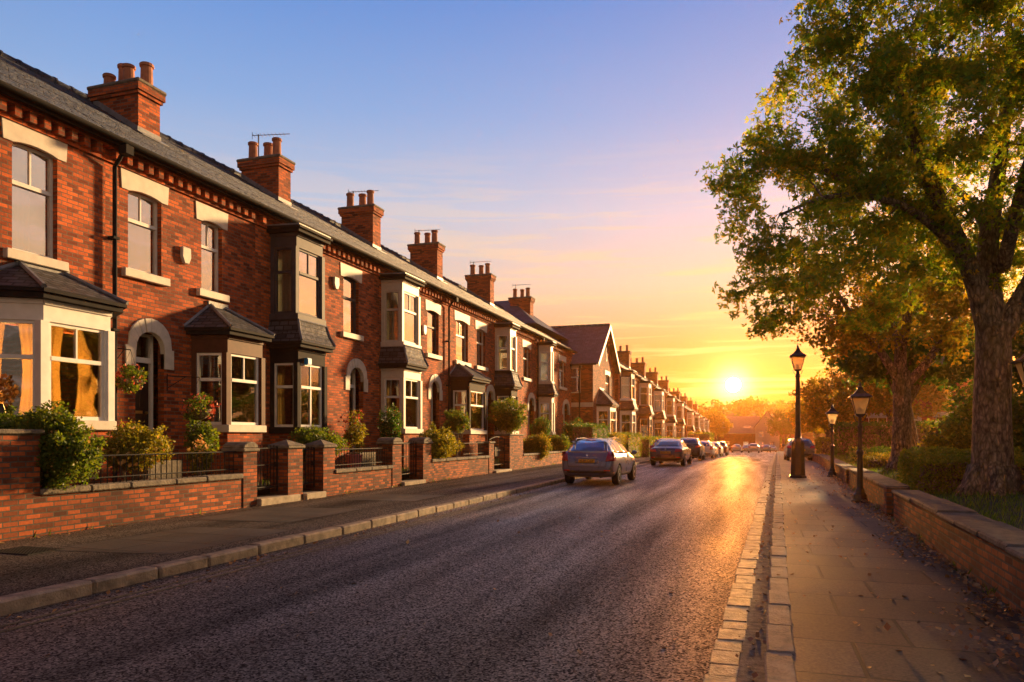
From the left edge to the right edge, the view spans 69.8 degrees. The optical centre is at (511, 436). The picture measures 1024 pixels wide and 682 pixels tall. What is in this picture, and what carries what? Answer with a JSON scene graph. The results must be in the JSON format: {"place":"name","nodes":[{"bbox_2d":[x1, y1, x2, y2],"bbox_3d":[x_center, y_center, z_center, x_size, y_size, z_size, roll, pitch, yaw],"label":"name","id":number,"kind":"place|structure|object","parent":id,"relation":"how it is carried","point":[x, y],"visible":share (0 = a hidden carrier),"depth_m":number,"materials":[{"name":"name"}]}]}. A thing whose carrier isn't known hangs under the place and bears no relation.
{"place":"outdoors","nodes":[
{"label":"outdoors","id":0,"kind":"place"},
{"bbox_2d":[0,457,649,595],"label":"pavement","id":1,"kind":"structure","parent":0,"point":[20,573],"depth_m":11.57,"materials":[{"name":"concrete"}]},
{"bbox_2d":[0,546,63,554],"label":"inspection cover","id":2,"kind":"object","parent":1,"relation":"on","point":[26,550],"visible":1,"depth_m":9.16,"materials":[{"name":"black metal"}]},
{"bbox_2d":[56,527,293,553],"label":"paving","id":3,"kind":"structure","parent":1,"relation":"on","point":[178,540],"depth_m":10.10,"materials":[{"name":"grey concrete"}]},
{"bbox_2d":[188,507,358,521],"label":"paving","id":4,"kind":"structure","parent":1,"relation":"on","point":[281,514],"depth_m":13.45,"materials":[{"name":"grey concrete"}]},
{"bbox_2d":[343,494,442,500],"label":"paving","id":5,"kind":"structure","parent":1,"relation":"on","point":[393,497],"depth_m":17.19,"materials":[{"name":"grey concrete"}]},
{"bbox_2d":[568,422,610,444],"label":"hedge","id":6,"kind":"object","parent":1,"relation":"on","point":[586,430],"visible":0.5,"depth_m":43.01,"materials":[{"name":"green plant"}]},
{"bbox_2d":[621,431,642,457],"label":"hedge","id":7,"kind":"object","parent":1,"relation":"on","point":[632,442],"visible":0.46,"depth_m":54.04,"materials":[{"name":"green plant"}]},
{"bbox_2d":[257,460,503,489],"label":"front garden","id":8,"kind":"object","parent":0,"point":[309,483],"visible":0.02,"depth_m":17.20,"materials":[{"name":"soil"}]},
{"bbox_2d":[0,405,32,428],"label":"shrub","id":9,"kind":"object","parent":8,"relation":"on","point":[9,420],"visible":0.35,"depth_m":10.75,"materials":[{"name":"green plant"}]},
{"bbox_2d":[18,400,107,490],"bbox_3d":[-6.897,0.296,11.021,1.772,1.685,1.255,0,0,18],"label":"shrub","id":10,"kind":"object","parent":8,"relation":"on","point":[65,456],"visible":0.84,"depth_m":10.72,"materials":[{"name":"green plant"}]},
{"bbox_2d":[0,61,128,486],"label":"terraced house","id":11,"kind":"structure","parent":8,"relation":"on","point":[54,294],"depth_m":13.00,"materials":[{"name":"red brick"}]},
{"bbox_2d":[0,373,19,413],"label":"flower vase","id":12,"kind":"object","parent":11,"relation":"on","point":[3,382],"visible":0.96,"depth_m":11.86,"materials":[{"name":"orange plant"}]},
{"bbox_2d":[1,117,68,271],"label":"window","id":13,"kind":"structure","parent":11,"relation":"in","point":[32,170],"depth_m":12.91,"materials":[{"name":"white paint"}]},
{"bbox_2d":[0,260,128,486],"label":"bay window","id":14,"kind":"structure","parent":11,"relation":"in","point":[43,301],"depth_m":12.56,"materials":[{"name":"white paint"}]},
{"bbox_2d":[0,429,259,541],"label":"garden wall","id":15,"kind":"structure","parent":8,"relation":"on","point":[29,507],"depth_m":11.71,"materials":[{"name":"brick"}]},
{"bbox_2d":[257,445,277,490],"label":"garden gate","id":16,"kind":"structure","parent":15,"relation":"attached to","point":[274,464],"depth_m":15.89,"materials":[{"name":"black metal"}]},
{"bbox_2d":[257,494,300,505],"bbox_3d":[-5.238,1.395,15.866,0.620,0.210,1.409,0,0,18],"label":"gate step","id":17,"kind":"object","parent":15,"relation":"attached to","point":[268,499],"visible":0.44,"depth_m":15.72,"materials":[{"name":"stone"}]},
{"bbox_2d":[97,418,175,480],"bbox_3d":[-6.639,0.403,12.979,1.219,1.468,1.490,0,0,18],"label":"shrub","id":18,"kind":"object","parent":8,"relation":"on","point":[135,439],"visible":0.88,"depth_m":12.74,"materials":[{"name":"green plant"}]},
{"bbox_2d":[0,50,274,483],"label":"terraced house","id":19,"kind":"structure","parent":8,"relation":"on","point":[179,252],"depth_m":16.24,"materials":[{"name":"red brick"}]},
{"bbox_2d":[115,348,148,393],"bbox_3d":[-7.480,-1.301,14.356,0.724,0.946,0.670,0,0,18],"label":"hanging basket","id":20,"kind":"object","parent":19,"relation":"attached to","point":[134,380],"visible":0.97,"depth_m":14.24,"materials":[{"name":"green plant"}]},
{"bbox_2d":[135,334,152,430],"bbox_3d":[-7.866,-0.835,15.398,0.130,2.670,0.761,0,0,18],"label":"door","id":21,"kind":"structure","parent":19,"relation":"in","point":[144,351],"depth_m":15.61,"materials":[{"name":"paint"}]},
{"bbox_2d":[120,167,169,286],"bbox_3d":[-7.627,-4.275,15.182,0.280,2.150,1.270,0,0,18],"label":"window","id":22,"kind":"structure","parent":19,"relation":"in","point":[142,210],"depth_m":15.23,"materials":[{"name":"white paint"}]},
{"bbox_2d":[167,374,220,423],"bbox_3d":[-6.756,-0.789,15.387,1.246,1.079,0.717,0,0,18],"label":"hanging basket","id":23,"kind":"object","parent":19,"relation":"attached to","point":[197,411],"visible":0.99,"depth_m":15.23,"materials":[{"name":"green plant"}]},
{"bbox_2d":[195,201,229,302],"bbox_3d":[-7.007,-4.245,17.041,0.280,2.130,1.080,0,0,18],"label":"window","id":24,"kind":"structure","parent":19,"relation":"in","point":[209,232],"depth_m":17.10,"materials":[{"name":"white paint"}]},
{"bbox_2d":[183,301,274,483],"bbox_3d":[-6.452,-0.937,17.028,1.112,4.373,2.119,0,0,18],"label":"bay window","id":25,"kind":"structure","parent":19,"relation":"in","point":[216,330],"depth_m":16.66,"materials":[{"name":"brown paint"}]},
{"bbox_2d":[185,434,213,476],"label":"potted plant","id":26,"kind":"object","parent":8,"relation":"on","point":[205,448],"visible":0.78,"depth_m":14.60,"materials":[{"name":"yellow plant"}]},
{"bbox_2d":[183,418,220,474],"bbox_3d":[-6.413,0.375,15.174,0.728,1.516,0.836,0,0,-19],"label":"shrub","id":27,"kind":"object","parent":8,"relation":"on","point":[208,433],"visible":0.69,"depth_m":15.03,"materials":[{"name":"green plant"}]},
{"bbox_2d":[153,132,390,479],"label":"terraced house","id":28,"kind":"structure","parent":8,"relation":"on","point":[317,291],"depth_m":20.01,"materials":[{"name":"red brick"}]},
{"bbox_2d":[266,223,332,324],"bbox_3d":[-5.625,-4.236,19.577,0.976,2.453,1.799,0,0,18],"label":"bay window","id":29,"kind":"structure","parent":28,"relation":"in","point":[297,261],"depth_m":19.19,"materials":[{"name":"grey paint"}]},
{"bbox_2d":[265,319,335,479],"bbox_3d":[-5.580,-0.889,19.562,1.071,4.279,1.839,0,0,18],"label":"bay window","id":30,"kind":"structure","parent":28,"relation":"in","point":[294,341],"depth_m":19.11,"materials":[{"name":"black paint"}]},
{"bbox_2d":[340,262,363,341],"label":"window","id":31,"kind":"structure","parent":28,"relation":"in","point":[349,285],"depth_m":23.00,"materials":[{"name":"grey paint"}]},
{"bbox_2d":[268,439,304,499],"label":"gate pillar","id":32,"kind":"structure","parent":8,"relation":"on","point":[290,467],"depth_m":16.25,"materials":[{"name":"brick"}]},
{"bbox_2d":[287,424,347,462],"bbox_3d":[-4.993,0.404,18.996,1.317,1.465,1.870,0,0,18],"label":"shrub","id":33,"kind":"object","parent":8,"relation":"on","point":[309,435],"visible":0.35,"depth_m":18.67,"materials":[{"name":"green plant"}]},
{"bbox_2d":[338,409,368,467],"bbox_3d":[-4.364,0.173,20.536,0.779,1.913,0.881,0,0,18],"label":"potted plant","id":34,"kind":"object","parent":8,"relation":"on","point":[356,433],"visible":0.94,"depth_m":20.41,"materials":[{"name":"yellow plant"}]},
{"bbox_2d":[304,437,403,495],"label":"garden wall","id":35,"kind":"structure","parent":8,"relation":"on","point":[385,472],"depth_m":18.86,"materials":[{"name":"brick"}]},
{"bbox_2d":[284,190,458,469],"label":"terraced house","id":36,"kind":"structure","parent":8,"relation":"on","point":[414,335],"depth_m":25.76,"materials":[{"name":"red brick"}]},
{"bbox_2d":[379,272,426,348],"bbox_3d":[-3.728,-4.236,25.264,0.976,2.453,1.903,0,0,18],"label":"bay window","id":37,"kind":"structure","parent":36,"relation":"in","point":[400,299],"depth_m":24.83,"materials":[{"name":"beige paint"}]},
{"bbox_2d":[378,344,428,469],"bbox_3d":[-3.682,-0.914,25.249,1.072,4.329,1.943,0,0,18],"label":"bay window","id":38,"kind":"structure","parent":36,"relation":"in","point":[405,364],"depth_m":24.73,"materials":[{"name":"beige paint"}]},
{"bbox_2d":[425,299,441,360],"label":"window","id":39,"kind":"structure","parent":36,"relation":"in","point":[429,305],"depth_m":28.78,"materials":[{"name":"grey paint"}]},
{"bbox_2d":[377,403,403,438],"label":"shrub","id":40,"kind":"object","parent":8,"relation":"on","point":[390,427],"visible":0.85,"depth_m":23.05,"materials":[{"name":"green plant"}]},
{"bbox_2d":[416,421,464,458],"bbox_3d":[-2.504,0.310,24.412,1.583,1.661,2.392,0,0,18],"label":"shrub","id":41,"kind":"object","parent":8,"relation":"on","point":[445,444],"visible":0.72,"depth_m":23.87,"materials":[{"name":"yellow plant"}]},
{"bbox_2d":[381,229,502,456],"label":"terraced house","id":42,"kind":"structure","parent":8,"relation":"on","point":[472,322],"depth_m":32.15,"materials":[{"name":"red brick"}]},
{"bbox_2d":[454,310,470,366],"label":"window","id":43,"kind":"structure","parent":42,"relation":"in","point":[460,326],"depth_m":31.69,"materials":[{"name":"beige paint"}]},
{"bbox_2d":[450,363,490,456],"bbox_3d":[-1.756,-0.966,31.101,1.113,4.433,2.519,0,0,18],"label":"bay window","id":44,"kind":"structure","parent":42,"relation":"in","point":[465,379],"depth_m":30.47,"materials":[{"name":"white paint"}]},
{"bbox_2d":[475,320,487,371],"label":"window","id":45,"kind":"structure","parent":42,"relation":"in","point":[478,325],"depth_m":33.87,"materials":[{"name":"beige paint"}]},
{"bbox_2d":[407,437,494,481],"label":"garden wall","id":46,"kind":"structure","parent":8,"relation":"on","point":[429,468],"depth_m":24.58,"materials":[{"name":"brick"}]},
{"bbox_2d":[442,405,470,456],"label":"shrub","id":47,"kind":"object","parent":8,"relation":"on","point":[457,422],"visible":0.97,"depth_m":28.14,"materials":[{"name":"green plant"}]},
{"bbox_2d":[443,261,544,458],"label":"terraced house","id":48,"kind":"structure","parent":8,"relation":"on","point":[516,360],"depth_m":39.47,"materials":[{"name":"red brick"}]},
{"bbox_2d":[494,322,520,373],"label":"bay window","id":49,"kind":"structure","parent":48,"relation":"in","point":[505,333],"depth_m":35.47,"materials":[{"name":"beige paint"}]},
{"bbox_2d":[493,372,522,458],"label":"bay window","id":50,"kind":"structure","parent":48,"relation":"in","point":[505,386],"depth_m":35.35,"materials":[{"name":"black paint"}]},
{"bbox_2d":[486,396,527,433],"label":"shrub","id":51,"kind":"object","parent":8,"relation":"on","point":[506,418],"visible":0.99,"depth_m":33.42,"materials":[{"name":"green plant"}]},
{"bbox_2d":[498,434,566,469],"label":"garden wall","id":52,"kind":"structure","parent":8,"relation":"on","point":[516,458],"depth_m":31.88,"materials":[{"name":"brick"}]},
{"bbox_2d":[494,284,577,450],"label":"terraced house","id":53,"kind":"structure","parent":8,"relation":"on","point":[555,356],"depth_m":46.35,"materials":[{"name":"red brick"}]},
{"bbox_2d":[537,341,556,383],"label":"bay window","id":54,"kind":"structure","parent":53,"relation":"in","point":[546,354],"depth_m":42.36,"materials":[{"name":"beige paint"}]},
{"bbox_2d":[539,383,558,450],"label":"bay window","id":55,"kind":"structure","parent":53,"relation":"in","point":[547,392],"depth_m":42.29,"materials":[{"name":"beige paint"}]},
{"bbox_2d":[523,431,552,459],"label":"shrub","id":56,"kind":"object","parent":8,"relation":"on","point":[541,443],"visible":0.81,"depth_m":34.99,"materials":[{"name":"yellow plant"}]},
{"bbox_2d":[530,417,551,436],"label":"shrub","id":57,"kind":"object","parent":8,"relation":"on","point":[537,427],"visible":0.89,"depth_m":38.66,"materials":[{"name":"green plant"}]},
{"bbox_2d":[494,300,620,435],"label":"gabled house","id":58,"kind":"structure","parent":8,"relation":"on","point":[595,366],"depth_m":50.85,"materials":[{"name":"brick"}]},
{"bbox_2d":[596,387,619,435],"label":"bay window","id":59,"kind":"structure","parent":58,"relation":"in","point":[605,403],"depth_m":51.02,"materials":[{"name":"white paint"}]},
{"bbox_2d":[615,363,641,432],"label":"terraced house","id":60,"kind":"structure","parent":8,"relation":"on","point":[627,380],"depth_m":58.33,"materials":[{"name":"red brick"}]},
{"bbox_2d":[619,400,638,432],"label":"bay window","id":61,"kind":"structure","parent":60,"relation":"in","point":[627,408],"depth_m":58.32,"materials":[{"name":"white paint"}]},
{"bbox_2d":[620,370,637,400],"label":"bay window","id":62,"kind":"structure","parent":60,"relation":"in","point":[627,378],"depth_m":58.42,"materials":[{"name":"grey paint"}]},
{"bbox_2d":[617,345,656,436],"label":"terraced house","id":63,"kind":"structure","parent":8,"relation":"on","point":[645,411],"depth_m":67.97,"materials":[{"name":"brick"}]},
{"bbox_2d":[639,381,653,406],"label":"bay window","id":64,"kind":"structure","parent":63,"relation":"in","point":[645,390],"depth_m":67.93,"materials":[{"name":"beige paint"}]},
{"bbox_2d":[639,407,654,436],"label":"bay window","id":65,"kind":"structure","parent":63,"relation":"in","point":[645,413],"depth_m":67.76,"materials":[{"name":"brown paint"}]},
{"bbox_2d":[631,357,668,436],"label":"terraced house","id":66,"kind":"structure","parent":8,"relation":"on","point":[659,417],"depth_m":77.46,"materials":[{"name":"red brick"}]},
{"bbox_2d":[646,367,678,436],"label":"terraced house","id":67,"kind":"structure","parent":8,"relation":"on","point":[671,421],"depth_m":87.89,"materials":[{"name":"brick"}]},
{"bbox_2d":[658,376,686,437],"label":"terraced house","id":68,"kind":"structure","parent":8,"relation":"on","point":[680,424],"depth_m":98.80,"materials":[{"name":"red brick"}]},
{"bbox_2d":[669,388,695,436],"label":"terraced house","id":69,"kind":"structure","parent":8,"relation":"on","point":[689,427],"depth_m":114.27,"materials":[{"name":"brick"}]},
{"bbox_2d":[0,451,774,681],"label":"road","id":70,"kind":"structure","parent":0,"point":[571,595],"depth_m":6.80,"materials":[{"name":"grey asphalt"}]},
{"bbox_2d":[0,463,649,626],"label":"yellow line","id":71,"kind":"object","parent":70,"relation":"on","point":[234,567],"visible":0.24,"depth_m":8.26,"materials":[{"name":"paint"}]},
{"bbox_2d":[0,461,664,632],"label":"yellow line","id":72,"kind":"object","parent":70,"relation":"on","point":[238,570],"visible":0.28,"depth_m":8.08,"materials":[{"name":"paint"}]},
{"bbox_2d":[0,450,729,615],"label":"kerb","id":73,"kind":"structure","parent":70,"relation":"on","point":[31,599],"depth_m":8.69,"materials":[{"name":"stone"}]},
{"bbox_2d":[0,466,1023,681],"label":"fallen leaves","id":74,"kind":"object","parent":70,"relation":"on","point":[998,603],"visible":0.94,"depth_m":7.16,"materials":[{"name":"brown plant"}]},
{"bbox_2d":[562,437,636,484],"bbox_3d":[3.067,0.795,25.055,2.150,1.512,4.297,0,0,20],"label":"parked car","id":75,"kind":"object","parent":70,"relation":"on","point":[591,458],"visible":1,"depth_m":23.29,"materials":[{"name":"grey paint"}]},
{"bbox_2d":[650,439,693,465],"bbox_3d":[8.685,0.840,39.873,2.150,1.422,4.549,0,0,20],"label":"parked car","id":76,"kind":"object","parent":70,"relation":"on","point":[669,450],"visible":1,"depth_m":38.08,"materials":[{"name":"grey paint"}]},
{"bbox_2d":[680,437,706,460],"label":"parked car","id":77,"kind":"object","parent":70,"relation":"on","point":[698,449],"visible":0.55,"depth_m":50.00,"materials":[{"name":"paint"}]},
{"bbox_2d":[718,416,759,450],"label":"end house","id":78,"kind":"structure","parent":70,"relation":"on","point":[741,432],"depth_m":180.26,"materials":[{"name":"brick"}]},
{"bbox_2d":[703,452,775,681],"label":"road edge setts","id":79,"kind":"structure","parent":70,"relation":"on","point":[724,664],"depth_m":6.52,"materials":[{"name":"stone"}]},
{"bbox_2d":[737,452,776,681],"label":"gutter channel","id":80,"kind":"object","parent":70,"relation":"on","point":[751,660],"visible":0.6,"depth_m":6.34,"materials":[{"name":"grey stone"}]},
{"bbox_2d":[764,451,796,681],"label":"kerb","id":81,"kind":"structure","parent":70,"relation":"on","point":[779,665],"depth_m":6.14,"materials":[{"name":"stone"}]},
{"bbox_2d":[0,0,1023,412],"label":"sky","id":82,"kind":"structure","parent":0,"point":[560,145],"materials":[{"name":"blue"}]},
{"bbox_2d":[257,411,788,495],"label":"terrain","id":83,"kind":"structure","parent":0,"point":[267,491],"depth_m":32.96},
{"bbox_2d":[697,395,792,446],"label":"woodland","id":84,"kind":"object","parent":83,"relation":"on","point":[758,407],"visible":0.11,"depth_m":291.65,"materials":[{"name":"orange plant"}]},
{"bbox_2d":[700,408,733,441],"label":"background tree","id":85,"kind":"object","parent":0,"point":[715,422],"visible":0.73,"depth_m":168.12,"materials":[{"name":"orange plant"}]},
{"bbox_2d":[778,451,1023,681],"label":"pavement","id":86,"kind":"structure","parent":0,"point":[833,642],"depth_m":6.36,"materials":[{"name":"grey concrete"}]},
{"bbox_2d":[754,411,778,450],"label":"end house","id":87,"kind":"structure","parent":86,"relation":"on","point":[762,437],"depth_m":173.98,"materials":[{"name":"brown brick"}]},
{"bbox_2d":[764,409,794,450],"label":"background tree","id":88,"kind":"object","parent":86,"relation":"on","point":[783,428],"visible":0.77,"depth_m":160.25,"materials":[{"name":"orange plant"}]},
{"bbox_2d":[789,344,806,477],"bbox_3d":[10.180,-0.928,26.121,0.560,4.793,0.560,0,0,18],"label":"street lamp","id":89,"kind":"object","parent":86,"relation":"on","point":[797,459],"visible":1,"depth_m":26.02,"materials":[{"name":"metal"}]},
{"bbox_2d":[782,438,814,460],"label":"parked car","id":90,"kind":"object","parent":86,"relation":"on","point":[809,448],"visible":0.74,"depth_m":48.69,"materials":[{"name":"blue paint"}]},
{"bbox_2d":[825,404,838,476],"bbox_3d":[11.613,0.126,26.592,0.448,2.684,0.448,0,0,18],"label":"street lamp","id":91,"kind":"object","parent":86,"relation":"on","point":[832,472],"visible":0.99,"depth_m":26.54,"materials":[{"name":"metal"}]},
{"bbox_2d":[812,453,856,484],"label":"wall","id":92,"kind":"structure","parent":86,"relation":"on","point":[841,469],"depth_m":27.25,"materials":[{"name":"brick"}]},
{"bbox_2d":[848,382,872,502],"bbox_3d":[7.774,0.106,16.382,0.448,2.724,0.448,0,0,18],"label":"street lamp","id":93,"kind":"object","parent":86,"relation":"on","point":[859,494],"visible":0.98,"depth_m":16.33,"materials":[{"name":"metal"}]},
{"bbox_2d":[847,468,912,516],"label":"wall","id":94,"kind":"structure","parent":86,"relation":"on","point":[878,487],"depth_m":15.14,"materials":[{"name":"brick"}]},
{"bbox_2d":[891,490,1023,616],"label":"wall","id":95,"kind":"structure","parent":86,"relation":"on","point":[989,551],"depth_m":7.75,"materials":[{"name":"brick"}]},
{"bbox_2d":[815,449,1023,529],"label":"lawn","id":96,"kind":"structure","parent":0,"point":[1019,525],"depth_m":10.97,"materials":[{"name":"green plant"}]},
{"bbox_2d":[788,368,870,436],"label":"background tree","id":97,"kind":"object","parent":96,"relation":"on","point":[817,407],"visible":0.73,"depth_m":55.69,"materials":[{"name":"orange plant"}]},
{"bbox_2d":[694,0,1023,495],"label":"street tree","id":98,"kind":"object","parent":96,"relation":"on","point":[912,78],"visible":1,"depth_m":12.05,"materials":[{"name":"green plant"}]},
{"bbox_2d":[863,451,890,468],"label":"hedge","id":99,"kind":"object","parent":96,"relation":"on","point":[868,462],"visible":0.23,"depth_m":23.72,"materials":[{"name":"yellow plant"}]},
{"bbox_2d":[830,419,949,455],"bbox_3d":[19.906,0.205,38.480,5.939,2.288,1.862,0,0,18],"label":"hedge","id":100,"kind":"object","parent":96,"relation":"on","point":[874,433],"visible":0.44,"depth_m":38.28,"materials":[{"name":"green plant"}]},
{"bbox_2d":[828,353,957,421],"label":"background tree","id":101,"kind":"object","parent":96,"relation":"on","point":[881,400],"visible":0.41,"depth_m":45.81,"materials":[{"name":"green plant"}]},
{"bbox_2d":[767,203,1023,470],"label":"street tree","id":102,"kind":"object","parent":96,"relation":"on","point":[954,306],"visible":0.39,"depth_m":21.72,"materials":[{"name":"green plant"}]},
{"bbox_2d":[821,277,1016,449],"bbox_3d":[16.334,-2.785,29.867,6.967,7.899,7.121,0,0,18],"label":"background tree","id":103,"kind":"object","parent":96,"relation":"on","point":[868,371],"visible":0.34,"depth_m":29.01,"materials":[{"name":"green plant"}]},
{"bbox_2d":[917,414,971,460],"bbox_3d":[13.249,0.194,22.097,1.892,1.735,2.251,0,0,37],"label":"shrub","id":104,"kind":"object","parent":96,"relation":"on","point":[961,440],"visible":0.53,"depth_m":21.97,"materials":[{"name":"green plant"}]},
{"bbox_2d":[895,445,1023,493],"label":"hedge","id":105,"kind":"object","parent":96,"relation":"on","point":[946,469],"visible":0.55,"depth_m":13.40,"materials":[{"name":"green plant"}]},
{"bbox_2d":[925,370,1023,441],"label":"shrub","id":106,"kind":"object","parent":96,"relation":"on","point":[960,409],"visible":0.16,"depth_m":24.45,"materials":[{"name":"green plant"}]},
{"bbox_2d":[971,393,1023,452],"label":"shrub","id":107,"kind":"object","parent":96,"relation":"on","point":[1018,425],"visible":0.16,"depth_m":16.48,"materials":[{"name":"green plant"}]},
{"bbox_2d":[1005,283,1023,393],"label":"background tree","id":108,"kind":"object","parent":96,"relation":"on","point":[1017,347],"visible":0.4,"depth_m":25.35,"materials":[{"name":"green plant"}]},
{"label":"lawn","id":109,"kind":"structure","parent":0,"visible":0},
{"bbox_2d":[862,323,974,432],"bbox_3d":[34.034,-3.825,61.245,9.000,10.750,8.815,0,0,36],"label":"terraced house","id":110,"kind":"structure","parent":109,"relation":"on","point":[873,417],"depth_m":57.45,"materials":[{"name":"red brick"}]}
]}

